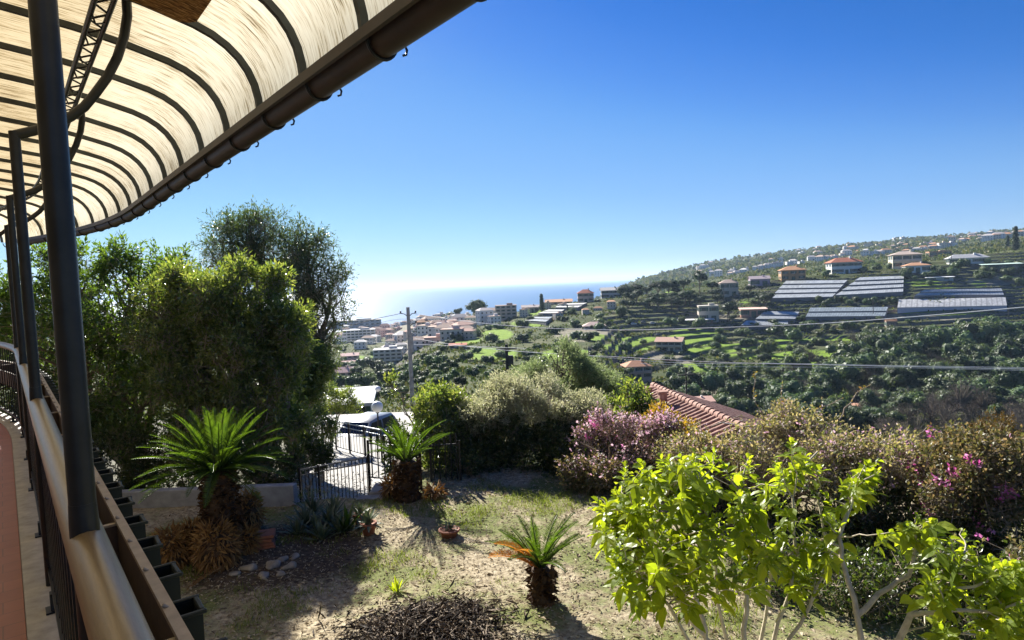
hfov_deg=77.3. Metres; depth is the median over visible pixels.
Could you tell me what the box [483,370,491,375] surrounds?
bush
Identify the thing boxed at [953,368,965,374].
evergreen oak
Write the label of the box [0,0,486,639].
canopy
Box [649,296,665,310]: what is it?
umbrella pine
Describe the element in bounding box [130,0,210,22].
reed mat
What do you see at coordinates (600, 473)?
bougainvillea
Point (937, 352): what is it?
evergreen oak
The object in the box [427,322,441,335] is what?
house
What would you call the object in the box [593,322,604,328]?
bush
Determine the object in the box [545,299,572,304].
house
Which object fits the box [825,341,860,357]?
evergreen oak
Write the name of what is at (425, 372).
round tree
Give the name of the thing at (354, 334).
apartment block
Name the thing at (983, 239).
house
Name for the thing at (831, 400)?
evergreen oak
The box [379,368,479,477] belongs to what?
shrub
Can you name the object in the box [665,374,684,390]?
evergreen oak
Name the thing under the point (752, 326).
overhead wire
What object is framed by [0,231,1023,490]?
terrain
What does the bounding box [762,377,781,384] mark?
evergreen oak
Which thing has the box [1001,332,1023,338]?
evergreen oak
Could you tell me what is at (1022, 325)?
evergreen oak
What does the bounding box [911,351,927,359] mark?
evergreen oak
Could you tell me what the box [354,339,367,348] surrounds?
house
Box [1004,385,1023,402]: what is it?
evergreen oak
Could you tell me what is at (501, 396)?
silvery bush
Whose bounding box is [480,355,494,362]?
bush
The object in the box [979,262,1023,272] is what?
shed
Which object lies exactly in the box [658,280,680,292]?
umbrella pine
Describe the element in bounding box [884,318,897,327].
hut
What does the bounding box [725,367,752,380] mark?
evergreen oak
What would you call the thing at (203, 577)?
fallen frond
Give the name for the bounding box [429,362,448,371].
round tree
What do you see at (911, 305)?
greenhouse
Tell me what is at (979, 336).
evergreen oak
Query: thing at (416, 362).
round tree
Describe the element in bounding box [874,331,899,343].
evergreen oak
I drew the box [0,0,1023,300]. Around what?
sky
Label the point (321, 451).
shrub
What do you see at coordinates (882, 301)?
bush
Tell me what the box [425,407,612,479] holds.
hedge shrub
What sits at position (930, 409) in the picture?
leafless tree
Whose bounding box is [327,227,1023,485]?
undergrowth
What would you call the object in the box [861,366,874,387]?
leafless tree
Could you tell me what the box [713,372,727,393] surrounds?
evergreen oak
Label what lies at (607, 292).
house
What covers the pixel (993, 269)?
bush
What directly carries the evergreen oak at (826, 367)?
on the terrain at (706, 333)
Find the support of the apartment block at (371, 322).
on the terrain at (706, 333)
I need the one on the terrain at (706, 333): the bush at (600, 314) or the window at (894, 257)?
the bush at (600, 314)
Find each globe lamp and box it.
[371,401,382,443]
[375,386,380,400]
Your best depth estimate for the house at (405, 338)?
649.18 m
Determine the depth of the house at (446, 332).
397.78 m
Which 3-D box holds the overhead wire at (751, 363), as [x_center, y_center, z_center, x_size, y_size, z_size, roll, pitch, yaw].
[6.690,1.421,27.893,29.340,0.817,1.766,0,4,31]
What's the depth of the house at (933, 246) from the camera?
1302.37 m
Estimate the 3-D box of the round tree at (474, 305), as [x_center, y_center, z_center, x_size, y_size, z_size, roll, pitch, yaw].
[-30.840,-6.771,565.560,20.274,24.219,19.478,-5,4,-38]
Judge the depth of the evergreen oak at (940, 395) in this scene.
238.65 m
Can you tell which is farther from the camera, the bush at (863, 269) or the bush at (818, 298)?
the bush at (863, 269)
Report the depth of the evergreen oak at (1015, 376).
267.92 m
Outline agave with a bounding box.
[319,502,364,532]
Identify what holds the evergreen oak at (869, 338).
on the terrain at (706, 333)
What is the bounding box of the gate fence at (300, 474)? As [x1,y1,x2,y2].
[298,456,370,501]
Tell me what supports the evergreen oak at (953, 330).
on the terrain at (706, 333)
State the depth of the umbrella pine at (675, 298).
493.04 m
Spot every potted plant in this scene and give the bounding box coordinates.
[348,501,371,525]
[353,508,383,535]
[438,521,459,538]
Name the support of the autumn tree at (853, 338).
on the terrain at (706, 333)
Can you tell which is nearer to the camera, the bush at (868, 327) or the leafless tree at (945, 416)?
the leafless tree at (945, 416)
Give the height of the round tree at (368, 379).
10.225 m
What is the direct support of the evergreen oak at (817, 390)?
on the terrain at (706, 333)
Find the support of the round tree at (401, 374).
on the terrain at (706, 333)
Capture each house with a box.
[332,365,354,383]
[335,335,346,343]
[340,352,359,360]
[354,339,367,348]
[361,335,374,343]
[371,334,380,341]
[375,328,380,334]
[379,323,389,327]
[379,328,387,336]
[381,344,392,347]
[385,333,393,339]
[385,339,395,344]
[386,328,394,332]
[390,322,399,327]
[392,332,402,342]
[396,342,406,353]
[403,330,407,340]
[413,336,423,351]
[416,318,429,324]
[417,322,433,335]
[421,316,436,320]
[424,333,439,344]
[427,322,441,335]
[433,319,448,324]
[434,324,451,335]
[439,325,463,340]
[448,342,466,348]
[451,321,473,326]
[452,314,467,321]
[459,320,476,327]
[460,325,473,328]
[462,328,476,339]
[464,315,475,321]
[475,307,492,325]
[486,313,500,323]
[519,307,529,317]
[521,304,539,312]
[544,301,550,309]
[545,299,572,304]
[553,311,562,319]
[575,382,835,490]
[581,308,589,314]
[582,321,605,329]
[593,306,602,310]
[600,286,621,298]
[607,300,615,309]
[620,359,651,383]
[654,336,685,352]
[695,395,715,402]
[697,303,718,321]
[714,269,721,276]
[719,278,738,297]
[739,268,747,272]
[747,275,770,286]
[785,260,792,265]
[807,255,814,260]
[814,255,825,261]
[840,249,851,254]
[860,250,868,255]
[869,249,877,254]
[881,248,891,253]
[925,250,950,256]
[929,245,937,248]
[937,241,946,248]
[947,241,955,246]
[948,236,955,241]
[981,234,993,239]
[981,237,988,241]
[993,232,1004,238]
[1005,232,1011,237]
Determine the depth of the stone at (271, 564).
7.87 m
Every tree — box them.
[0,230,204,470]
[112,246,322,482]
[177,195,362,460]
[262,337,341,464]
[334,374,349,387]
[339,361,358,366]
[344,373,363,386]
[346,366,363,374]
[355,356,371,368]
[361,372,377,386]
[365,357,383,369]
[370,380,382,386]
[374,363,389,373]
[375,385,384,397]
[376,368,391,383]
[378,374,393,383]
[380,387,393,400]
[387,362,397,368]
[391,368,401,378]
[395,380,405,387]
[396,386,408,396]
[397,371,408,381]
[403,359,419,368]
[403,365,421,377]
[413,375,427,383]
[414,383,422,392]
[416,368,431,378]
[420,352,427,359]
[424,354,442,367]
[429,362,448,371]
[429,369,442,377]
[430,377,441,386]
[440,373,452,384]
[446,357,460,367]
[447,367,460,380]
[453,374,467,390]
[464,299,487,314]
[511,334,634,459]
[758,340,777,353]
[777,364,794,380]
[780,351,813,370]
[781,364,804,374]
[792,376,810,386]
[799,346,823,361]
[808,376,823,386]
[827,376,844,395]
[829,392,849,401]
[843,409,864,431]
[844,329,859,341]
[845,384,860,402]
[852,399,871,409]
[855,363,880,386]
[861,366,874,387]
[868,386,883,396]
[873,417,894,437]
[876,415,907,438]
[882,403,905,426]
[894,421,912,439]
[897,402,917,428]
[905,382,919,388]
[906,412,929,431]
[911,426,933,439]
[914,386,939,418]
[915,391,942,428]
[924,351,951,364]
[927,388,956,408]
[929,394,964,418]
[931,403,957,428]
[934,419,963,438]
[940,410,969,428]
[942,377,979,410]
[950,411,966,426]
[954,404,978,421]
[962,414,987,426]
[964,388,995,413]
[974,397,995,410]
[974,407,993,422]
[982,402,1005,424]
[1000,401,1023,422]
[1006,394,1023,413]
[1006,406,1023,435]
[1008,409,1023,431]
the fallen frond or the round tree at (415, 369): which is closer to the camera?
the fallen frond
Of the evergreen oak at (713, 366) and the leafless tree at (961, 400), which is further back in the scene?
the evergreen oak at (713, 366)
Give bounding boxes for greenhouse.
[528,317,551,325]
[538,309,564,316]
[555,303,586,310]
[741,320,787,329]
[755,311,798,323]
[770,280,846,301]
[806,307,887,320]
[835,276,903,298]
[897,297,1006,312]
[914,288,1003,298]
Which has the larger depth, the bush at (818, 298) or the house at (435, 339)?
the bush at (818, 298)
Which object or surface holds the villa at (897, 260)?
on the terrain at (706, 333)
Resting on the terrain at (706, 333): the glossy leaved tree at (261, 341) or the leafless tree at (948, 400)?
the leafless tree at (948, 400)
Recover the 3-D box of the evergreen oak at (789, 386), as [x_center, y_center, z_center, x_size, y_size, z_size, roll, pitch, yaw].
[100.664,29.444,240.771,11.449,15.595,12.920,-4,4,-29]
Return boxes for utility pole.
[400,307,416,411]
[496,344,516,439]
[678,367,693,393]
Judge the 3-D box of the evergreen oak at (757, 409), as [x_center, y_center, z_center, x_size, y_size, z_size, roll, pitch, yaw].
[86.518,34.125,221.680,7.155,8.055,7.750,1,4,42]
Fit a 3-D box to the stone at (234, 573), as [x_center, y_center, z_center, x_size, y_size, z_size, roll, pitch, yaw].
[-3.343,3.059,7.715,0.140,0.044,0.100,-3,3,-12]
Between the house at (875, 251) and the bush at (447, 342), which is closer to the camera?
the bush at (447, 342)
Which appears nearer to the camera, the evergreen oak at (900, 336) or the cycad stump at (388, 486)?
the cycad stump at (388, 486)
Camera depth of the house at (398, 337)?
675.88 m
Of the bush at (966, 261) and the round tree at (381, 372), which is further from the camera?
the bush at (966, 261)
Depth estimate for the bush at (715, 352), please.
372.30 m
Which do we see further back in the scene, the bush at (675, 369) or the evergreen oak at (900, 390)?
the bush at (675, 369)
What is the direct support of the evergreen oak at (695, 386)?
on the terrain at (706, 333)
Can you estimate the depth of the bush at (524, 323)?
451.43 m
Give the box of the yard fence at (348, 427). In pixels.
[322,421,391,462]
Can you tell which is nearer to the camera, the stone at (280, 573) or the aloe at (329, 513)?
the stone at (280, 573)
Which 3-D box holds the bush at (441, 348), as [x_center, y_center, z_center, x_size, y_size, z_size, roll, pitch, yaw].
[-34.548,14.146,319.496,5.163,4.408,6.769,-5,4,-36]
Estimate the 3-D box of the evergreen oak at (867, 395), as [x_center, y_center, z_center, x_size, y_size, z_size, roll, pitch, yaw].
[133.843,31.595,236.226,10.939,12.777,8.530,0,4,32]
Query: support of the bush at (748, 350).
on the terrain at (706, 333)
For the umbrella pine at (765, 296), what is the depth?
475.20 m
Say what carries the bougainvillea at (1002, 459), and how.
on the garden ground at (152, 516)
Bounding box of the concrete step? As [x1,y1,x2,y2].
[356,483,384,499]
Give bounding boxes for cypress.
[539,293,544,310]
[1005,235,1009,246]
[1011,226,1019,249]
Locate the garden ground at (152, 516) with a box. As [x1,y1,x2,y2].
[133,466,1023,639]
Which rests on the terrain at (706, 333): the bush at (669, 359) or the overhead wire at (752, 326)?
the bush at (669, 359)
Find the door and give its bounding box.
[751,311,755,316]
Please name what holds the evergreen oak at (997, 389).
on the terrain at (706, 333)
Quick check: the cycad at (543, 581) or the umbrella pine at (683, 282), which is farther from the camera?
the umbrella pine at (683, 282)
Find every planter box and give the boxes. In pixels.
[93,447,99,458]
[94,457,107,469]
[96,481,123,498]
[97,468,114,482]
[104,496,134,516]
[115,513,147,538]
[127,535,162,566]
[142,561,182,600]
[161,594,206,639]
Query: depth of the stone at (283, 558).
8.07 m
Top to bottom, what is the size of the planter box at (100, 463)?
0.410 m
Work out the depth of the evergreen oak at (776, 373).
300.62 m
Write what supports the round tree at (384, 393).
on the terrain at (706, 333)
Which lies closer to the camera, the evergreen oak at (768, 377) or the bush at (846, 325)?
the evergreen oak at (768, 377)
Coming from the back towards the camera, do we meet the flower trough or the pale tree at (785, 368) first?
the pale tree at (785, 368)
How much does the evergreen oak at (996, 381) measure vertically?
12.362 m
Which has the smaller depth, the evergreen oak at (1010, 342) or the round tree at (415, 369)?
the round tree at (415, 369)
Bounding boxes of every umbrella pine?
[453,307,462,313]
[615,284,634,299]
[617,290,630,300]
[620,299,635,307]
[623,292,638,306]
[631,283,643,289]
[632,289,643,303]
[642,286,651,293]
[644,297,650,304]
[647,292,660,305]
[648,280,666,292]
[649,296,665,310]
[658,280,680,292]
[665,295,680,308]
[666,292,677,296]
[670,300,684,310]
[671,287,681,295]
[677,279,691,290]
[678,290,693,305]
[683,294,697,301]
[692,270,707,292]
[693,296,707,304]
[706,283,718,289]
[707,288,722,300]
[710,281,718,288]
[711,294,723,304]
[719,302,737,320]
[740,291,753,302]
[744,285,755,291]
[749,300,759,305]
[754,292,775,306]
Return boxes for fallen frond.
[187,567,220,588]
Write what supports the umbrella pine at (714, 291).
on the terrain at (706, 333)
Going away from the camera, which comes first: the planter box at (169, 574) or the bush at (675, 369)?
the planter box at (169, 574)
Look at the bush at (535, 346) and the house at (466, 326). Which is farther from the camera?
the house at (466, 326)
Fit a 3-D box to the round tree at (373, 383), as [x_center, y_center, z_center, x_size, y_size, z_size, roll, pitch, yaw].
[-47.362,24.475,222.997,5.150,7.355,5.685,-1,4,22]
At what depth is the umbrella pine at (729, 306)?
460.33 m
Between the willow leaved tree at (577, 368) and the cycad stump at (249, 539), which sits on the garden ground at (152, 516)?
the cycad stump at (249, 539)
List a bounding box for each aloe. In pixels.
[276,516,311,534]
[282,501,325,527]
[289,491,327,515]
[298,511,331,532]
[304,520,339,542]
[310,502,343,527]
[318,493,354,516]
[323,510,359,533]
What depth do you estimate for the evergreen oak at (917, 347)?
333.68 m
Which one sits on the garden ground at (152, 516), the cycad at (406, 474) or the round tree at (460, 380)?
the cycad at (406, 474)
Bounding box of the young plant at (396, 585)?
[387,576,412,599]
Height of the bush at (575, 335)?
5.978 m
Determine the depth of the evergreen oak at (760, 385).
258.33 m
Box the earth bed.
[99,418,286,487]
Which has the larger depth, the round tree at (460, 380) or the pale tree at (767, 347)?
the pale tree at (767, 347)
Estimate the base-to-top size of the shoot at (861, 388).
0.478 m
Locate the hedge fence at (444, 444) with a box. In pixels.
[429,433,461,480]
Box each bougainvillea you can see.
[554,401,684,497]
[645,397,916,610]
[783,421,1023,631]
[899,418,1023,639]
[939,406,1021,485]
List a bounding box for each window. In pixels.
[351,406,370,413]
[709,307,717,310]
[721,284,728,287]
[741,311,748,314]
[893,256,901,259]
[913,255,921,258]
[998,265,1007,268]
[1010,265,1020,268]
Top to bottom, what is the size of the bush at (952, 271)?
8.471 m
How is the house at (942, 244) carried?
on the terrain at (706, 333)
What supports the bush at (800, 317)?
on the terrain at (706, 333)
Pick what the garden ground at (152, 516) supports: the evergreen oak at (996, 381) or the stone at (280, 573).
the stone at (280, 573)
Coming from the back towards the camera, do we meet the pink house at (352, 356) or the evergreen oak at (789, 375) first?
the pink house at (352, 356)
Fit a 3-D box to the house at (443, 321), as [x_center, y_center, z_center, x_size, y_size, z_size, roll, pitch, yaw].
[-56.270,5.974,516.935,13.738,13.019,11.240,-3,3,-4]
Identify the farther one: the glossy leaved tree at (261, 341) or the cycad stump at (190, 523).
the glossy leaved tree at (261, 341)
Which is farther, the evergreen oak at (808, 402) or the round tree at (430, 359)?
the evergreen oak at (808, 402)
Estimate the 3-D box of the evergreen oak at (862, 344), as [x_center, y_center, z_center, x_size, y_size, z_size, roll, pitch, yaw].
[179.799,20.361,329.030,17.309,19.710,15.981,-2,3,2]
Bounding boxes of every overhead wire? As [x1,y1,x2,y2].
[327,314,396,333]
[333,340,525,348]
[414,307,1023,329]
[414,338,1012,368]
[593,356,1023,367]
[640,363,1023,370]
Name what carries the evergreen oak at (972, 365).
on the terrain at (706, 333)
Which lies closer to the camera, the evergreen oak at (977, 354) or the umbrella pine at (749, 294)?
the evergreen oak at (977, 354)
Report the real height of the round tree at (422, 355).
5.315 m
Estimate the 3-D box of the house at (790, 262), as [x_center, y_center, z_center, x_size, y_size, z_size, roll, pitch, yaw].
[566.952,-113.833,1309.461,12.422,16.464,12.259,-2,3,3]
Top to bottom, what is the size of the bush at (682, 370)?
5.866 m
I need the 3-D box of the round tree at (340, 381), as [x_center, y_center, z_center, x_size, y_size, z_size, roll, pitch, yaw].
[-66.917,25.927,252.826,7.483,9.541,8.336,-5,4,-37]
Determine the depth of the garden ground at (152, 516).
7.46 m
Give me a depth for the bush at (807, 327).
428.71 m
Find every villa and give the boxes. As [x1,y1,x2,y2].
[577,288,593,302]
[777,265,806,281]
[825,256,862,273]
[887,249,923,268]
[902,261,930,273]
[945,253,989,263]
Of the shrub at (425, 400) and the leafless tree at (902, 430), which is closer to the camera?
the shrub at (425, 400)
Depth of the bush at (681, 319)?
457.65 m
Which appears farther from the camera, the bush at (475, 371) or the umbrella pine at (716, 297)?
the umbrella pine at (716, 297)
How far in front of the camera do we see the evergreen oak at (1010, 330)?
363.83 m
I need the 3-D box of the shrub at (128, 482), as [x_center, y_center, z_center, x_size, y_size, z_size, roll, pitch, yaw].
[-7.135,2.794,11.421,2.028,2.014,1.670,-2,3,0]
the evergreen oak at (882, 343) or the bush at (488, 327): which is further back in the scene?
the bush at (488, 327)
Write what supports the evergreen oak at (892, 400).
on the terrain at (706, 333)
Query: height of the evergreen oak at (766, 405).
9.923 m
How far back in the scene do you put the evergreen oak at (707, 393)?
241.54 m
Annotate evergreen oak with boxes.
[664,370,687,380]
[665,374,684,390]
[673,387,699,395]
[681,382,701,395]
[687,369,705,382]
[687,375,703,389]
[700,390,711,395]
[701,369,724,391]
[709,360,726,373]
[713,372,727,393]
[714,396,727,404]
[715,386,729,396]
[716,362,744,374]
[717,392,736,406]
[721,376,735,387]
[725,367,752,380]
[725,379,747,397]
[727,398,752,413]
[740,366,756,375]
[743,376,767,395]
[747,364,761,375]
[750,407,768,419]
[752,389,773,400]
[755,372,772,376]
[758,374,776,379]
[759,394,775,405]
[761,366,786,378]
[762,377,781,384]
[762,399,784,409]
[763,378,801,399]
[780,367,810,384]
[781,389,816,404]
[792,387,803,395]
[793,403,816,420]
[800,400,813,407]
[802,384,823,398]
[806,372,831,383]
[810,359,845,386]
[810,397,850,425]
[815,379,838,398]
[823,399,847,419]
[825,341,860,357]
[828,357,860,379]
[831,356,862,368]
[838,351,856,358]
[842,378,857,394]
[843,369,861,383]
[845,405,865,422]
[851,340,872,354]
[852,351,876,370]
[853,331,879,349]
[857,346,887,366]
[859,388,891,408]
[859,410,885,426]
[862,404,882,413]
[868,375,889,390]
[872,324,903,336]
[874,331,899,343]
[875,338,911,352]
[875,366,885,375]
[875,391,896,396]
[876,353,912,372]
[877,344,914,358]
[879,402,902,413]
[882,372,892,390]
[885,392,903,403]
[885,410,907,425]
[886,367,917,387]
[893,392,912,407]
[894,333,906,341]
[894,338,923,354]
[894,385,915,391]
[897,387,922,392]
[897,407,921,423]
[898,391,927,414]
[900,360,929,378]
[901,353,924,361]
[902,331,930,349]
[907,324,939,333]
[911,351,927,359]
[914,377,927,390]
[922,324,954,346]
[922,375,959,401]
[923,360,955,379]
[924,346,943,359]
[931,370,965,383]
[935,389,955,404]
[941,337,978,365]
[945,326,961,335]
[950,353,996,376]
[953,318,983,327]
[953,326,987,344]
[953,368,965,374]
[954,345,987,359]
[955,321,979,333]
[956,321,994,338]
[956,376,990,410]
[969,371,992,381]
[971,314,1013,328]
[972,320,1004,343]
[976,336,992,342]
[976,343,992,353]
[979,384,1001,410]
[983,355,1008,360]
[986,359,1017,375]
[990,343,1021,358]
[990,375,1014,388]
[991,331,1023,345]
[991,386,1010,399]
[992,362,1023,390]
[993,394,1013,405]
[994,357,1023,369]
[999,318,1017,335]
[1000,334,1023,358]
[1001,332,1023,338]
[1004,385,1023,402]
[1010,322,1022,329]
[1014,328,1023,334]
[1018,320,1023,330]
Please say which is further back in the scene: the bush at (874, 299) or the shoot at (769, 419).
the bush at (874, 299)
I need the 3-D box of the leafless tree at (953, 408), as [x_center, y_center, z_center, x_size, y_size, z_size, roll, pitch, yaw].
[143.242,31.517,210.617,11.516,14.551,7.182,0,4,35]
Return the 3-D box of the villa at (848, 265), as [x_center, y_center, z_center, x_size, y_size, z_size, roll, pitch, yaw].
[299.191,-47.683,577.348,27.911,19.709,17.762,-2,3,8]
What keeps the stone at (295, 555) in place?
on the garden ground at (152, 516)
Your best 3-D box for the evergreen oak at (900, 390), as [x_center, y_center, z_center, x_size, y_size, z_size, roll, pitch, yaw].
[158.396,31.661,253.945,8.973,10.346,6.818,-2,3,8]
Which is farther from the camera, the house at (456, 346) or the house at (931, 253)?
the house at (931, 253)
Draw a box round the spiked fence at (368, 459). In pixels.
[366,433,422,487]
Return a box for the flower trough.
[0,360,193,639]
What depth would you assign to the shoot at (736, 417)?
9.61 m
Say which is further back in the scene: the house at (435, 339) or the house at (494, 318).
the house at (494, 318)
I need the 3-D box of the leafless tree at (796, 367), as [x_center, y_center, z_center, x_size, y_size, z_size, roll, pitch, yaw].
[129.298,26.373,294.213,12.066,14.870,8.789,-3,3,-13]
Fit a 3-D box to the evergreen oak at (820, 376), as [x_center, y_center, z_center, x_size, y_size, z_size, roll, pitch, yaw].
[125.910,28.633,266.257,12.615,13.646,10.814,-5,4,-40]
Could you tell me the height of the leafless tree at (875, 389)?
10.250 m
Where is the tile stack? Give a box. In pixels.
[253,528,275,549]
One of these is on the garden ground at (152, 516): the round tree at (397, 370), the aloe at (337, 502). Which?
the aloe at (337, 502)
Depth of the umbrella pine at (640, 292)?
518.98 m
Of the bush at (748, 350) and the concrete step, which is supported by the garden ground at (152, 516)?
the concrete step
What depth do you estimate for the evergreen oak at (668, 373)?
272.85 m
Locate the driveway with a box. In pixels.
[297,412,419,501]
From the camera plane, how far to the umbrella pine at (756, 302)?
480.24 m
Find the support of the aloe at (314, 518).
on the garden ground at (152, 516)
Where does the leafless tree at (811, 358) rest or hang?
on the terrain at (706, 333)
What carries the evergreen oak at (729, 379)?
on the terrain at (706, 333)
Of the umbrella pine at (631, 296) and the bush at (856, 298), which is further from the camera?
the umbrella pine at (631, 296)
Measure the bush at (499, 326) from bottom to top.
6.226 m
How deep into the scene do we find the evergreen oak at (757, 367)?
307.85 m
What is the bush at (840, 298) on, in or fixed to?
on the terrain at (706, 333)
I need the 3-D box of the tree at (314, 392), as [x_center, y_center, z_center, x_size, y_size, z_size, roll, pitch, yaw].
[-5.387,2.244,16.296,1.559,3.532,2.455,0,4,34]
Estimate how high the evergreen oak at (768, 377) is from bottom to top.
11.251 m
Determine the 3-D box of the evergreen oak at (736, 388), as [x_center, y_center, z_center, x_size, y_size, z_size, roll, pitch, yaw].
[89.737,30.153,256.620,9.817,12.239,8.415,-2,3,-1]
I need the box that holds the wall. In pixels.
[122,483,297,507]
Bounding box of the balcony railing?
[0,342,154,639]
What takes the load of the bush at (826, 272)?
on the terrain at (706, 333)
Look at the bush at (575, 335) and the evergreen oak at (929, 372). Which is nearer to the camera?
the evergreen oak at (929, 372)
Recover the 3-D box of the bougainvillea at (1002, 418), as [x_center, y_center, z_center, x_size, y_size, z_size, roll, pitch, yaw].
[8.140,2.326,11.273,2.264,1.677,1.178,-2,3,0]
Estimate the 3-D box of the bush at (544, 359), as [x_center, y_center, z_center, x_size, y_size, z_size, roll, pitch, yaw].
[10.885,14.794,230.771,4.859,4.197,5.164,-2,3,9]
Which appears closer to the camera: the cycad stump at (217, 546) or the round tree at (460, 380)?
the cycad stump at (217, 546)
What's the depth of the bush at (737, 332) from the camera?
431.25 m
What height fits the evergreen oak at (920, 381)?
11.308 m
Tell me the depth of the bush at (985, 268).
534.66 m
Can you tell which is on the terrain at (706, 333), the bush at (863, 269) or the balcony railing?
the bush at (863, 269)
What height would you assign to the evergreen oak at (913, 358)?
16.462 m
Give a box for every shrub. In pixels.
[0,387,116,453]
[92,419,173,489]
[117,418,240,488]
[237,438,312,484]
[274,432,336,500]
[299,403,342,480]
[301,574,575,639]
[310,382,363,447]
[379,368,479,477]
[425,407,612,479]
[578,374,659,449]
[585,437,847,639]
[638,400,721,458]
[807,458,1023,639]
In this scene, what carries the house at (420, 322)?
on the terrain at (706, 333)
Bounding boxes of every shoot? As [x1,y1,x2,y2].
[711,416,782,433]
[725,408,815,449]
[752,371,771,433]
[779,381,788,432]
[803,397,843,433]
[839,384,870,419]
[905,422,939,453]
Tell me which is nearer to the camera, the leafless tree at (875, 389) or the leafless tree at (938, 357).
the leafless tree at (875, 389)
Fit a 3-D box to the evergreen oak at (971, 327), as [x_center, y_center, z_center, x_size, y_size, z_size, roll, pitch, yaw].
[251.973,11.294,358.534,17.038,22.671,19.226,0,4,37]
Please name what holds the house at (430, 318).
on the terrain at (706, 333)
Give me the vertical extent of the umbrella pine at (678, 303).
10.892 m
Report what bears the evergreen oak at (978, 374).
on the terrain at (706, 333)
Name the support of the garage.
on the terrain at (706, 333)
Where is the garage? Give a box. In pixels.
[323,386,376,414]
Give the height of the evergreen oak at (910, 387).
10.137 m
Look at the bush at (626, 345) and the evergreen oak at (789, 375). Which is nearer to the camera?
the evergreen oak at (789, 375)
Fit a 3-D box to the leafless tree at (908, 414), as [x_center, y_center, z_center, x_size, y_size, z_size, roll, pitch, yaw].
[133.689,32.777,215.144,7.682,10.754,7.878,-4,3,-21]
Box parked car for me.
[338,412,397,436]
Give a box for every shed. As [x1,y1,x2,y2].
[677,318,714,323]
[738,307,767,317]
[924,276,954,280]
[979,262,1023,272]
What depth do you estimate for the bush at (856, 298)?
470.62 m
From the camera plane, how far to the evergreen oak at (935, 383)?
250.94 m
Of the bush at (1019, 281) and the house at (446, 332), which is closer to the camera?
the house at (446, 332)
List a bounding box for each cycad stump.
[149,519,193,568]
[171,514,200,557]
[187,514,249,575]
[233,519,265,556]
[237,486,267,530]
[377,470,396,500]
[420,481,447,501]
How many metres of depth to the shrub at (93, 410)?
12.05 m
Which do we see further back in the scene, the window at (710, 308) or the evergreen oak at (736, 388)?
the window at (710, 308)
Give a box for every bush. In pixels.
[429,368,615,455]
[431,351,441,355]
[431,366,451,373]
[437,344,447,350]
[439,353,447,362]
[443,339,455,344]
[448,333,464,340]
[456,350,473,359]
[463,366,480,376]
[471,347,481,352]
[473,364,487,369]
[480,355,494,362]
[483,332,499,341]
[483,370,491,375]
[484,325,491,329]
[491,322,504,328]
[494,350,504,357]
[514,320,531,326]
[514,332,529,341]
[520,349,534,355]
[521,355,530,360]
[532,343,541,348]
[538,356,548,363]
[546,325,559,333]
[560,315,568,321]
[567,307,575,313]
[568,330,584,338]
[569,318,580,326]
[580,332,594,340]
[587,350,597,355]
[592,342,601,349]
[593,318,605,323]
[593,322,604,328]
[595,312,604,317]
[615,306,627,315]
[618,341,633,349]
[619,328,630,334]
[622,367,633,374]
[625,318,632,323]
[657,380,667,385]
[661,356,676,364]
[663,317,678,324]
[667,366,679,373]
[673,363,684,368]
[677,317,684,322]
[679,366,694,373]
[682,344,687,350]
[692,317,707,326]
[708,342,722,347]
[708,348,721,355]
[712,333,727,341]
[715,328,724,332]
[720,351,730,358]
[733,329,741,334]
[739,328,751,334]
[739,338,749,344]
[744,348,752,352]
[748,338,758,343]
[756,352,772,359]
[761,360,776,367]
[765,326,779,333]
[766,318,778,322]
[772,322,790,332]
[783,328,803,339]
[789,347,806,354]
[796,314,805,319]
[797,321,815,330]
[806,343,814,347]
[810,337,818,343]
[811,330,823,336]
[812,357,822,363]
[815,295,822,301]
[817,338,826,343]
[820,322,830,330]
[821,269,830,275]
[821,299,830,305]
[833,295,842,302]
[838,320,856,328]
[845,299,853,304]
[851,296,859,301]
[859,266,867,272]
[862,298,871,303]
[862,325,871,330]
[870,263,882,269]
[871,296,878,302]
[878,299,888,304]
[885,262,891,268]
[886,297,897,303]
[898,267,912,272]
[901,270,912,278]
[920,270,936,276]
[925,280,933,284]
[930,264,939,270]
[934,266,948,275]
[947,267,959,274]
[949,261,964,268]
[958,258,970,264]
[973,268,990,277]
[979,266,990,271]
[983,258,991,263]
[987,271,996,277]
[990,266,997,271]
[999,267,1016,274]
[999,275,1013,280]
[1014,277,1023,284]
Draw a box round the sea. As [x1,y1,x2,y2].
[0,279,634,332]
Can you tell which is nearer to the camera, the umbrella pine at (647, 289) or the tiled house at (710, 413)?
the tiled house at (710, 413)
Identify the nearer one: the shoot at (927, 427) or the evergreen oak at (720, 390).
the shoot at (927, 427)
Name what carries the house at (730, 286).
on the terrain at (706, 333)
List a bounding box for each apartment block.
[327,318,381,328]
[342,327,375,341]
[372,345,402,364]
[495,303,516,320]
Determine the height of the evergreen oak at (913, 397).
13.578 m
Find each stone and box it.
[228,571,240,575]
[239,563,257,570]
[258,571,268,579]
[266,559,280,569]
[276,570,285,576]
[278,556,288,561]
[281,561,296,569]
[291,552,299,559]
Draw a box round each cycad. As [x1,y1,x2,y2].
[128,406,295,535]
[359,415,449,503]
[484,512,584,607]
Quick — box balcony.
[0,412,59,639]
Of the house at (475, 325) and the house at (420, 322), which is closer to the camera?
the house at (475, 325)
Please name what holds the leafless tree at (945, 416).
on the terrain at (706, 333)
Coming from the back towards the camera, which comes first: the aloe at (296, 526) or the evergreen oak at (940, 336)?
the evergreen oak at (940, 336)
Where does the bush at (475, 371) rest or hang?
on the terrain at (706, 333)
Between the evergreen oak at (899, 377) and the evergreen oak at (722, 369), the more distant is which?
the evergreen oak at (722, 369)

